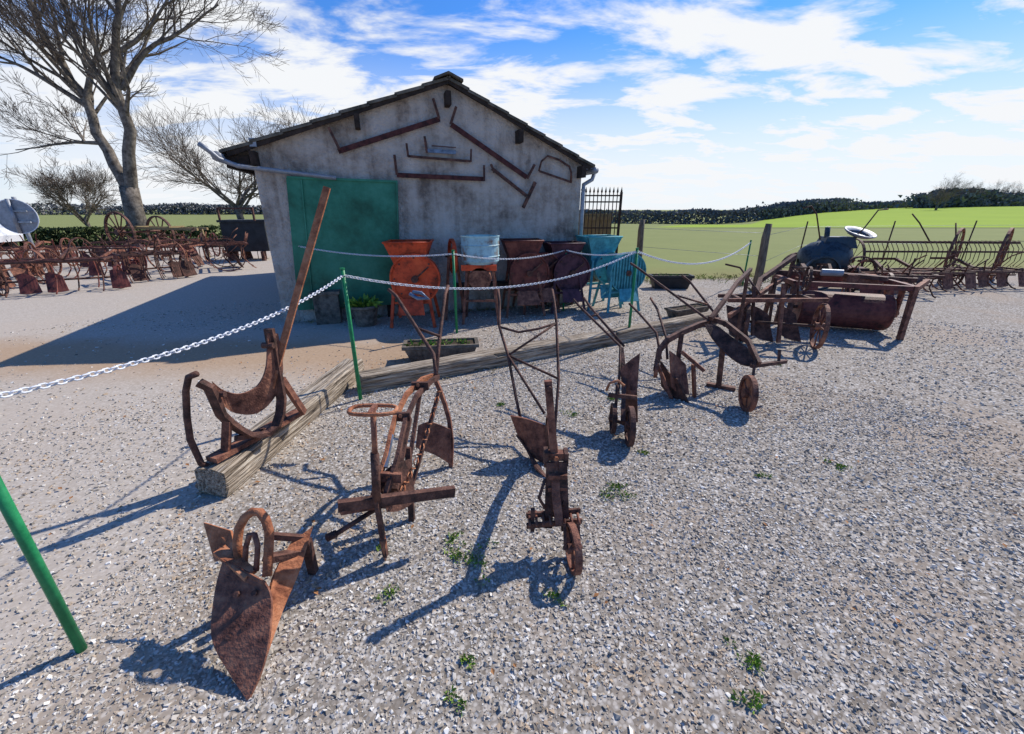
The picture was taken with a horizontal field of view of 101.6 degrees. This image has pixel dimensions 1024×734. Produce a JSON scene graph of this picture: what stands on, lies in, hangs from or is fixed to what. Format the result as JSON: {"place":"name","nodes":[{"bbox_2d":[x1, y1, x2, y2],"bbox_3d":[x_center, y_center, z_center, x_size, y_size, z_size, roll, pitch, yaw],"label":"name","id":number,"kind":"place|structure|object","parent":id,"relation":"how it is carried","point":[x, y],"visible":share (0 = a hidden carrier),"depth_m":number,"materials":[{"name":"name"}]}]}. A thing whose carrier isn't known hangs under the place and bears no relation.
{"place":"outdoors","nodes":[
{"label":"outdoors","id":0,"kind":"place"},
{"bbox_2d":[0,206,1023,733],"bbox_3d":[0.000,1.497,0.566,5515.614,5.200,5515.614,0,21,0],"label":"ground","id":1,"kind":"structure","parent":0,"point":[34,320],"depth_m":2.57,"materials":[{"name":"grey gravel"}]},
{"bbox_2d":[0,225,23,246],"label":"white car","id":2,"kind":"object","parent":1,"relation":"on","point":[7,235],"visible":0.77,"depth_m":17.12,"materials":[{"name":"paint"}]},
{"bbox_2d":[0,242,43,276],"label":"spring tooth harrow","id":3,"kind":"object","parent":1,"relation":"on","point":[33,271],"visible":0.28,"depth_m":10.33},
{"bbox_2d":[0,197,43,269],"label":"round road sign","id":4,"kind":"object","parent":1,"relation":"on","point":[18,216],"visible":0.97,"depth_m":10.93,"materials":[{"name":"grey metal"}]},
{"bbox_2d":[0,242,50,288],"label":"spring tooth harrow","id":5,"kind":"object","parent":1,"relation":"on","point":[15,272],"visible":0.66,"depth_m":9.22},
{"bbox_2d":[0,234,75,258],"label":"cultivator","id":6,"kind":"object","parent":1,"relation":"on","point":[36,242],"visible":0.3,"depth_m":13.86,"materials":[{"name":"red paint"}]},
{"bbox_2d":[0,235,78,266],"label":"spring tooth harrow","id":7,"kind":"object","parent":1,"relation":"on","point":[61,247],"visible":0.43,"depth_m":12.12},
{"bbox_2d":[0,476,87,653],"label":"green fence post","id":8,"kind":"object","parent":1,"relation":"on","point":[29,549],"visible":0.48,"depth_m":1.47,"materials":[{"name":"metal"}]},
{"bbox_2d":[0,240,131,297],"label":"cultivator","id":9,"kind":"object","parent":1,"relation":"on","point":[28,283],"visible":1,"depth_m":8.34,"materials":[{"name":"red paint"}]},
{"bbox_2d":[5,154,138,226],"bbox_3d":[-26.829,-10.613,26.073,5.351,4.875,5.134,0,21,0],"label":"bare sapling","id":10,"kind":"object","parent":1,"relation":"on","point":[55,190],"visible":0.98,"depth_m":25.09,"materials":[{"name":"brown plant"}]},
{"bbox_2d":[35,243,146,277],"bbox_3d":[-10.610,-2.730,10.580,1.874,0.828,1.912,14,25,32],"label":"cultivator","id":11,"kind":"object","parent":1,"relation":"on","point":[93,271],"visible":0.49,"depth_m":10.52,"materials":[{"name":"red paint"}]},
{"bbox_2d":[67,233,153,267],"bbox_3d":[-11.630,-3.560,12.567,1.954,0.975,1.970,0,21,0],"label":"cultivator","id":12,"kind":"object","parent":1,"relation":"on","point":[82,253],"visible":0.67,"depth_m":12.09,"materials":[{"name":"red paint"}]},
{"bbox_2d":[85,230,152,256],"bbox_3d":[-13.524,-4.369,14.746,1.862,0.949,2.097,0,21,0],"label":"spring tooth harrow","id":13,"kind":"object","parent":1,"relation":"on","point":[102,250],"visible":0.32,"depth_m":14.19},
{"bbox_2d":[17,225,222,246],"bbox_3d":[-23.791,-6.007,19.195,22.381,1.090,2.587,-1,21,-3],"label":"clipped hedge","id":14,"kind":"object","parent":1,"relation":"on","point":[48,232],"visible":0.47,"depth_m":19.11,"materials":[{"name":"green plant"}]},
{"bbox_2d":[0,0,288,238],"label":"bare tree","id":15,"kind":"object","parent":1,"relation":"on","point":[119,77],"visible":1,"depth_m":18.52,"materials":[{"name":"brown plant"}]},
{"bbox_2d":[26,202,262,214],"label":"distant treeline","id":16,"kind":"object","parent":1,"relation":"on","point":[191,208],"visible":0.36,"depth_m":128.55,"materials":[{"name":"green plant"}]},
{"bbox_2d":[111,235,197,282],"bbox_3d":[-8.790,-2.627,10.000,1.698,1.044,1.502,0,21,0],"label":"seed drill","id":17,"kind":"object","parent":1,"relation":"on","point":[182,268],"visible":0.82,"depth_m":9.96,"materials":[{"name":"brown metal"}]},
{"bbox_2d":[104,211,210,256],"bbox_3d":[-12.317,-4.632,14.630,3.234,1.536,1.517,6,22,16],"label":"old farm cart","id":18,"kind":"object","parent":1,"relation":"on","point":[147,227],"visible":0.66,"depth_m":14.42,"materials":[{"name":"brown metal"}]},
{"bbox_2d":[120,229,211,271],"bbox_3d":[-9.683,-3.292,11.739,2.040,1.059,1.599,0,21,0],"label":"seed drill","id":19,"kind":"object","parent":1,"relation":"on","point":[197,259],"visible":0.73,"depth_m":11.57,"materials":[{"name":"brown metal"}]},
{"bbox_2d":[152,227,220,259],"bbox_3d":[-11.550,-4.384,14.675,1.704,1.027,1.777,16,26,36],"label":"cultivator","id":20,"kind":"object","parent":1,"relation":"on","point":[190,248],"visible":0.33,"depth_m":14.36,"materials":[{"name":"red paint"}]},
{"bbox_2d":[106,88,292,218],"bbox_3d":[-16.856,-11.866,25.009,10.396,7.975,10.340,0,21,0],"label":"bare tree","id":21,"kind":"object","parent":1,"relation":"on","point":[252,187],"visible":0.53,"depth_m":23.12,"materials":[{"name":"brown plant"}]},
{"bbox_2d":[160,228,256,271],"bbox_3d":[-8.361,-3.240,11.537,2.012,1.106,1.330,-14,25,-33],"label":"seed drill","id":22,"kind":"object","parent":1,"relation":"on","point":[226,243],"visible":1,"depth_m":11.56,"materials":[{"name":"brown metal"}]},
{"bbox_2d":[200,233,266,261],"bbox_3d":[-9.413,-4.213,14.218,1.789,1.031,1.671,-11,23,-27],"label":"seed drill","id":23,"kind":"object","parent":1,"relation":"on","point":[249,255],"visible":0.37,"depth_m":13.72,"materials":[{"name":"brown metal"}]},
{"bbox_2d":[216,207,269,260],"bbox_3d":[-8.737,-4.413,13.872,1.400,1.650,1.129,-4,21,-11],"label":"dark metal bin","id":24,"kind":"object","parent":1,"relation":"on","point":[255,230],"visible":0.85,"depth_m":13.52,"materials":[{"name":"metal"}]},
{"bbox_2d":[203,508,318,700],"bbox_3d":[-1.094,0.846,1.641,0.413,0.471,0.577,0,21,0],"label":"plough share body","id":25,"kind":"object","parent":1,"relation":"on","point":[248,606],"visible":1,"depth_m":1.63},
{"bbox_2d":[194,358,363,496],"bbox_3d":[-1.692,0.347,3.370,0.207,0.199,1.985,2,21,4],"label":"timber sleeper","id":26,"kind":"object","parent":1,"relation":"on","point":[228,476],"visible":0.75,"depth_m":2.91,"materials":[{"name":"wood"}]},
{"bbox_2d":[182,186,330,466],"bbox_3d":[-1.578,-0.281,2.613,0.292,1.600,1.075,14,25,32],"label":"subsoil plough","id":27,"kind":"object","parent":26,"relation":"on","point":[265,390],"visible":0.99,"depth_m":2.64,"materials":[{"name":"brown metal"}]},
{"bbox_2d":[233,95,335,136],"bbox_3d":[-12.161,-13.380,28.646,10.126,8.237,11.855,0,21,0],"label":"bare tree","id":28,"kind":"object","parent":1,"relation":"on","point":[288,121],"visible":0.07,"depth_m":24.92,"materials":[{"name":"brown plant"}]},
{"bbox_2d":[309,289,342,324],"bbox_3d":[-2.750,-0.902,6.234,0.400,0.480,0.300,-6,22,-16],"label":"stone block","id":29,"kind":"object","parent":1,"relation":"on","point":[326,304],"depth_m":6.13,"materials":[{"name":"stone"}]},
{"bbox_2d":[340,268,362,399],"bbox_3d":[-1.360,-0.228,3.559,0.044,1.210,0.044,8,22,21],"label":"green fence post","id":30,"kind":"object","parent":1,"relation":"on","point":[348,313],"visible":0.94,"depth_m":3.52,"materials":[{"name":"metal"}]},
{"bbox_2d":[0,275,342,397],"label":"white chain","id":31,"kind":"object","parent":30,"relation":"hanging from","point":[81,377],"visible":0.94,"depth_m":1.80,"materials":[{"name":"plastic"}]},
{"bbox_2d":[344,294,381,326],"bbox_3d":[-2.149,-0.828,6.090,0.524,0.445,0.495,17,26,37],"label":"potted plant","id":32,"kind":"object","parent":1,"relation":"on","point":[364,312],"visible":0.98,"depth_m":6.00,"materials":[{"name":"green plant"}]},
{"bbox_2d":[325,285,455,560],"bbox_3d":[-0.600,0.177,2.549,0.576,1.077,1.652,-1,21,-3],"label":"walking plough","id":33,"kind":"object","parent":1,"relation":"on","point":[393,489],"visible":1,"depth_m":2.15,"materials":[{"name":"brown metal"}]},
{"bbox_2d":[197,71,598,322],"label":"stone shed","id":34,"kind":"structure","parent":1,"relation":"on","point":[374,201],"depth_m":6.12,"materials":[{"name":"grey paint"}]},
{"bbox_2d":[286,176,398,316],"bbox_3d":[-2.410,-1.691,6.151,1.594,2.015,0.135,-6,22,-16],"label":"green door panel","id":35,"kind":"structure","parent":34,"relation":"in","point":[359,215],"depth_m":6.05,"materials":[{"name":"paint"}]},
{"bbox_2d":[327,98,439,153],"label":"yoke beam","id":36,"kind":"structure","parent":34,"relation":"attached to","point":[362,143],"depth_m":5.81,"materials":[{"name":"red wood"}]},
{"bbox_2d":[405,143,471,161],"bbox_3d":[-1.051,-3.114,6.083,0.963,0.216,0.053,-6,22,-16],"label":"bow saw","id":37,"kind":"object","parent":34,"relation":"attached to","point":[434,158],"visible":1,"depth_m":6.10,"materials":[{"name":"brown metal"}]},
{"bbox_2d":[393,155,484,180],"bbox_3d":[-1.046,-2.925,6.156,1.338,0.321,0.054,-6,22,-16],"label":"crosscut saw","id":38,"kind":"object","parent":34,"relation":"attached to","point":[434,176],"visible":1,"depth_m":6.17,"materials":[{"name":"brown metal"}]},
{"bbox_2d":[423,136,455,153],"bbox_3d":[-1.041,-3.204,6.037,0.459,0.217,0.060,-6,22,-16],"label":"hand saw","id":39,"kind":"object","parent":34,"relation":"attached to","point":[441,151],"visible":1,"depth_m":6.05,"materials":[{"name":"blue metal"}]},
{"bbox_2d":[449,106,535,178],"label":"yoke beam","id":40,"kind":"structure","parent":34,"relation":"attached to","point":[468,136],"depth_m":6.26,"materials":[{"name":"red wood"}]},
{"bbox_2d":[490,164,536,208],"bbox_3d":[0.026,-2.826,6.553,0.756,0.637,0.050,-6,22,-16],"label":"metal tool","id":41,"kind":"object","parent":34,"relation":"attached to","point":[509,182],"visible":1,"depth_m":6.60,"materials":[{"name":"brown metal"}]},
{"bbox_2d":[538,155,571,182],"bbox_3d":[0.690,-3.150,6.653,0.590,0.400,0.032,-6,22,-16],"label":"frame saw","id":42,"kind":"object","parent":34,"relation":"attached to","point":[552,175],"visible":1,"depth_m":6.65,"materials":[{"name":"brown metal"}]},
{"bbox_2d":[382,239,440,327],"bbox_3d":[-1.406,-1.203,6.048,0.790,1.189,0.828,0,21,0],"label":"orange root cutter","id":43,"kind":"object","parent":1,"relation":"on","point":[422,271],"visible":0.91,"depth_m":5.84,"materials":[{"name":"paint"}]},
{"bbox_2d":[401,337,478,361],"bbox_3d":[-0.800,-0.205,4.733,0.840,0.238,0.284,-3,21,-8],"label":"stone trough planter","id":44,"kind":"object","parent":1,"relation":"on","point":[415,350],"visible":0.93,"depth_m":4.63,"materials":[{"name":"stone"}]},
{"bbox_2d":[451,250,457,332],"bbox_3d":[-0.760,-0.964,5.579,0.044,1.160,0.044,8,22,21],"label":"green fence post","id":45,"kind":"object","parent":1,"relation":"on","point":[454,285],"visible":0.94,"depth_m":5.55,"materials":[{"name":"metal"}]},
{"bbox_2d":[298,246,451,256],"bbox_3d":[-1.926,-1.568,5.670,2.414,0.132,0.020,5,21,13],"label":"white chain","id":46,"kind":"object","parent":45,"relation":"attached to","point":[380,255],"visible":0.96,"depth_m":5.64,"materials":[{"name":"plastic"}]},
{"bbox_2d":[454,250,563,259],"bbox_3d":[0.044,-1.630,6.038,2.097,0.157,0.020,-16,26,-37],"label":"white chain","id":47,"kind":"object","parent":45,"relation":"hanging from","point":[508,258],"visible":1,"depth_m":5.97,"materials":[{"name":"plastic"}]},
{"bbox_2d":[445,238,465,319],"bbox_3d":[-0.884,-1.308,6.295,0.295,1.204,0.457,4,21,10],"label":"orange flywheel stand","id":48,"kind":"object","parent":1,"relation":"on","point":[449,257],"visible":0.72,"depth_m":6.25,"materials":[{"name":"paint"}]},
{"bbox_2d":[460,235,499,324],"bbox_3d":[-0.460,-1.293,6.193,0.570,1.248,0.570,0,21,0],"label":"cutter","id":49,"kind":"object","parent":1,"relation":"on","point":[483,246],"visible":0.93,"depth_m":5.92,"materials":[{"name":"paint"}]},
{"bbox_2d":[359,329,615,392],"bbox_3d":[-0.086,-0.114,4.618,3.087,0.180,0.211,-11,23,-27],"label":"timber sleeper","id":50,"kind":"object","parent":1,"relation":"on","point":[383,378],"visible":0.88,"depth_m":4.38,"materials":[{"name":"wood"}]},
{"bbox_2d":[456,280,559,312],"bbox_3d":[0.000,-1.209,7.053,1.882,0.475,0.250,-6,22,-16],"label":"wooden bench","id":51,"kind":"object","parent":1,"relation":"on","point":[502,283],"visible":0.19,"depth_m":6.83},
{"bbox_2d":[500,238,548,316],"bbox_3d":[0.204,-1.423,6.664,0.719,1.166,0.791,-3,21,-8],"label":"maroon root cutter","id":52,"kind":"object","parent":1,"relation":"on","point":[521,271],"visible":0.92,"depth_m":6.47,"materials":[{"name":"paint"}]},
{"bbox_2d":[48,309,1016,674],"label":"fallen leaves","id":53,"kind":"object","parent":1,"relation":"on","point":[530,549],"visible":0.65,"depth_m":2.53,"materials":[{"name":"brown plant"}]},
{"bbox_2d":[512,252,559,314],"bbox_3d":[0.427,-1.403,6.893,0.682,0.966,0.802,-6,22,-16],"label":"maroon root cutter","id":54,"kind":"object","parent":1,"relation":"on","point":[551,261],"visible":0.27,"depth_m":6.68,"materials":[{"name":"paint"}]},
{"bbox_2d":[497,289,582,575],"bbox_3d":[0.117,0.177,2.671,0.486,0.996,2.044,0,21,0],"label":"walking plough","id":55,"kind":"object","parent":1,"relation":"on","point":[538,440],"visible":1,"depth_m":2.03,"materials":[{"name":"brown metal"}]},
{"bbox_2d":[540,241,590,313],"bbox_3d":[0.901,-1.488,6.916,0.702,1.107,0.753,-5,21,-13],"label":"purple root cutter","id":56,"kind":"object","parent":1,"relation":"on","point":[570,264],"visible":0.94,"depth_m":6.73,"materials":[{"name":"paint"}]},
{"bbox_2d":[575,234,622,309],"bbox_3d":[1.513,-1.629,7.176,0.684,1.189,0.810,-6,22,-16],"label":"turquoise root cutter","id":57,"kind":"object","parent":1,"relation":"on","point":[606,244],"visible":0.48,"depth_m":6.97,"materials":[{"name":"paint"}]},
{"bbox_2d":[579,187,622,278],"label":"wrought iron gate","id":58,"kind":"structure","parent":1,"relation":"on","point":[619,212],"depth_m":9.35,"materials":[{"name":"black metal"}]},
{"bbox_2d":[573,297,639,446],"bbox_3d":[0.805,-0.021,3.383,0.325,0.851,1.334,-3,21,-8],"label":"wheeled plough","id":59,"kind":"object","parent":1,"relation":"on","point":[628,372],"visible":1,"depth_m":3.17,"materials":[{"name":"brown metal"}]},
{"bbox_2d":[372,365,852,715],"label":"weeds","id":60,"kind":"object","parent":1,"relation":"on","point":[757,662],"visible":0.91,"depth_m":1.85,"materials":[{"name":"green plant"}]},
{"bbox_2d":[592,252,645,312],"bbox_3d":[1.832,-1.435,6.993,0.690,0.954,0.745,-5,21,-13],"label":"turquoise root cutter","id":61,"kind":"object","parent":1,"relation":"on","point":[619,274],"visible":0.89,"depth_m":6.80,"materials":[{"name":"paint"}]},
{"bbox_2d":[628,248,638,327],"bbox_3d":[1.520,-0.878,5.280,0.044,1.210,0.044,8,22,21],"label":"green fence post","id":62,"kind":"object","parent":1,"relation":"on","point":[633,287],"visible":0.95,"depth_m":5.22,"materials":[{"name":"metal"}]},
{"bbox_2d":[345,251,635,289],"bbox_3d":[0.073,-0.955,4.263,3.410,0.273,0.020,-13,24,-30],"label":"white chain","id":63,"kind":"object","parent":62,"relation":"attached to","point":[486,287],"visible":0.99,"depth_m":4.11,"materials":[{"name":"plastic"}]},
{"bbox_2d":[638,242,750,264],"bbox_3d":[3.318,-1.947,7.055,0.025,0.406,5.448,17,27,38],"label":"white chain","id":64,"kind":"object","parent":62,"relation":"attached to","point":[639,252],"visible":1,"depth_m":6.52,"materials":[{"name":"plastic"}]},
{"bbox_2d":[637,219,644,256],"bbox_3d":[3.274,-3.041,10.720,0.174,1.414,0.165,0,21,0],"label":"wooden fence post","id":65,"kind":"object","parent":1,"relation":"on","point":[640,237],"visible":0.58,"depth_m":10.56,"materials":[{"name":"grey wood"}]},
{"bbox_2d":[293,265,1021,395],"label":"dry grass tufts","id":66,"kind":"object","parent":1,"relation":"on","point":[703,277],"visible":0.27,"depth_m":8.67,"materials":[{"name":"beige plant"}]},
{"bbox_2d":[611,311,718,343],"bbox_3d":[2.142,-0.561,5.795,2.025,0.180,0.210,-12,24,-28],"label":"timber sleeper","id":67,"kind":"object","parent":1,"relation":"on","point":[634,332],"visible":0.66,"depth_m":5.58,"materials":[{"name":"wood"}]},
{"bbox_2d":[649,274,694,288],"bbox_3d":[3.420,-1.863,9.024,0.892,0.306,0.315,0,21,0],"label":"stone trough planter","id":68,"kind":"object","parent":1,"relation":"on","point":[673,281],"visible":0.94,"depth_m":8.91,"materials":[{"name":"stone"}]},
{"bbox_2d":[628,297,720,402],"bbox_3d":[1.487,-0.217,4.104,0.866,0.718,1.035,12,24,28],"label":"walking plough","id":69,"kind":"object","parent":1,"relation":"on","point":[674,382],"visible":0.99,"depth_m":3.74,"materials":[{"name":"brown metal"}]},
{"bbox_2d":[664,303,711,317],"bbox_3d":[2.800,-0.897,6.663,0.788,0.168,0.262,-11,23,-27],"label":"stone trough planter","id":70,"kind":"object","parent":1,"relation":"on","point":[678,311],"visible":0.74,"depth_m":6.58,"materials":[{"name":"stone"}]},
{"bbox_2d":[630,262,787,411],"bbox_3d":[2.057,-0.392,4.106,1.417,1.034,1.871,0,21,0],"label":"walking plough","id":71,"kind":"object","parent":1,"relation":"on","point":[731,347],"visible":1,"depth_m":3.87,"materials":[{"name":"brown metal"}]},
{"bbox_2d":[579,197,861,223],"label":"distant treeline","id":72,"kind":"object","parent":1,"relation":"on","point":[782,209],"visible":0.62,"depth_m":126.13,"materials":[{"name":"green plant"}]},
{"bbox_2d":[741,240,751,285],"bbox_3d":[5.120,-2.236,9.129,0.044,1.030,0.044,8,22,21],"label":"green fence post","id":73,"kind":"object","parent":1,"relation":"on","point":[747,259],"visible":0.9,"depth_m":9.07,"materials":[{"name":"metal"}]},
{"bbox_2d":[751,224,771,288],"bbox_3d":[5.104,-2.203,8.545,0.174,1.385,0.165,0,21,0],"label":"wooden fence post","id":74,"kind":"object","parent":1,"relation":"on","point":[762,256],"visible":0.79,"depth_m":8.45,"materials":[{"name":"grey wood"}]},
{"bbox_2d":[718,254,830,348],"bbox_3d":[3.335,-0.915,5.523,1.196,1.010,1.520,5,21,12],"label":"reversible brabant plough","id":75,"kind":"object","parent":1,"relation":"on","point":[785,321],"visible":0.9,"depth_m":5.29,"materials":[{"name":"brown metal"}]},
{"bbox_2d":[646,221,976,260],"bbox_3d":[18.465,-4.251,14.007,31.125,1.251,3.415,-6,22,-16],"label":"wire fence","id":76,"kind":"object","parent":1,"relation":"on","point":[806,226],"visible":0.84,"depth_m":12.94,"materials":[{"name":"wood"}]},
{"bbox_2d":[781,205,888,289],"bbox_3d":[6.832,-2.515,8.816,1.731,1.673,0.921,6,22,16],"label":"vintage tractor","id":77,"kind":"object","parent":1,"relation":"on","point":[835,252],"visible":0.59,"depth_m":8.66,"materials":[{"name":"blue paint"}]},
{"bbox_2d":[786,258,894,295],"bbox_3d":[5.927,-1.694,7.836,1.610,0.831,1.990,0,21,0],"label":"cultivator","id":78,"kind":"object","parent":1,"relation":"on","point":[869,291],"visible":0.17,"depth_m":7.30,"materials":[{"name":"red paint"}]},
{"bbox_2d":[763,263,929,339],"bbox_3d":[4.684,-0.948,5.856,1.808,0.845,0.945,6,22,16],"label":"field roller","id":79,"kind":"object","parent":1,"relation":"on","point":[865,311],"visible":0.88,"depth_m":5.67,"materials":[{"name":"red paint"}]},
{"bbox_2d":[821,200,912,211],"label":"distant treeline","id":80,"kind":"object","parent":1,"relation":"on","point":[863,205],"visible":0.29,"depth_m":144.23,"materials":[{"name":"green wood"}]},
{"bbox_2d":[845,254,945,297],"bbox_3d":[7.588,-1.990,8.645,1.430,0.811,1.875,0,21,0],"label":"cultivator","id":81,"kind":"object","parent":1,"relation":"on","point":[881,270],"visible":0.42,"depth_m":8.18,"materials":[{"name":"brown metal"}]},
{"bbox_2d":[872,252,976,291],"bbox_3d":[8.608,-2.064,8.843,1.591,0.811,1.846,-18,27,-39],"label":"spring tooth harrow","id":82,"kind":"object","parent":1,"relation":"on","point":[970,279],"visible":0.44,"depth_m":8.70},
{"bbox_2d":[851,213,1023,279],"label":"hay rake","id":83,"kind":"object","parent":1,"relation":"on","point":[1001,253],"visible":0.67,"depth_m":9.58,"materials":[{"name":"brown metal"}]},
{"bbox_2d":[925,189,959,209],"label":"bare tree","id":84,"kind":"object","parent":1,"relation":"on","point":[940,200],"visible":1,"depth_m":109.49,"materials":[{"name":"brown plant"}]},
{"bbox_2d":[927,173,972,207],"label":"bare tree","id":85,"kind":"object","parent":1,"relation":"on","point":[955,191],"visible":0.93,"depth_m":128.20,"materials":[{"name":"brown plant"}]},
{"bbox_2d":[898,187,1023,207],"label":"distant treeline","id":86,"kind":"object","parent":1,"relation":"on","point":[981,199],"visible":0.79,"depth_m":139.00,"materials":[{"name":"green plant"}]},
{"bbox_2d":[960,181,989,206],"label":"bare tree","id":87,"kind":"object","parent":1,"relation":"on","point":[975,189],"visible":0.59,"depth_m":136.97,"materials":[{"name":"brown plant"}]},
{"bbox_2d":[930,251,1023,289],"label":"spring tooth harrow","id":88,"kind":"object","parent":1,"relation":"on","point":[984,273],"visible":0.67,"depth_m":8.93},
{"bbox_2d":[986,180,1015,202],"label":"bare tree","id":89,"kind":"object","parent":1,"relation":"on","point":[1006,186],"visible":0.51,"depth_m":144.56,"materials":[{"name":"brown plant"}]},
{"bbox_2d":[1000,182,1023,194],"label":"bare tree","id":90,"kind":"object","parent":1,"relation":"on","point":[1018,184],"visible":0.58,"depth_m":153.50,"materials":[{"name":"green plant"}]},
{"bbox_2d":[0,290,1023,733],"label":"gravel","id":91,"kind":"structure","parent":0,"point":[516,698],"depth_m":1.94,"materials":[{"name":"grey gravel"}]},
{"bbox_2d":[0,0,1023,209],"label":"sky","id":92,"kind":"structure","parent":0,"point":[675,104],"materials":[{"name":"blue"}]},
{"bbox_3d":[0.860,-1.405,6.845,0.048,1.090,0.048,0,21,0],"label":"green fence post","id":93,"kind":"object","parent":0,"visible":0},
{"bbox_2d":[566,250,633,255],"bbox_3d":[1.185,-1.633,5.889,0.020,0.156,1.764,-8,22,-20],"label":"white chain","id":94,"kind":"object","parent":93,"relation":"attached to","point":[600,254],"visible":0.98,"depth_m":5.80,"materials":[{"name":"plastic"}]}
]}

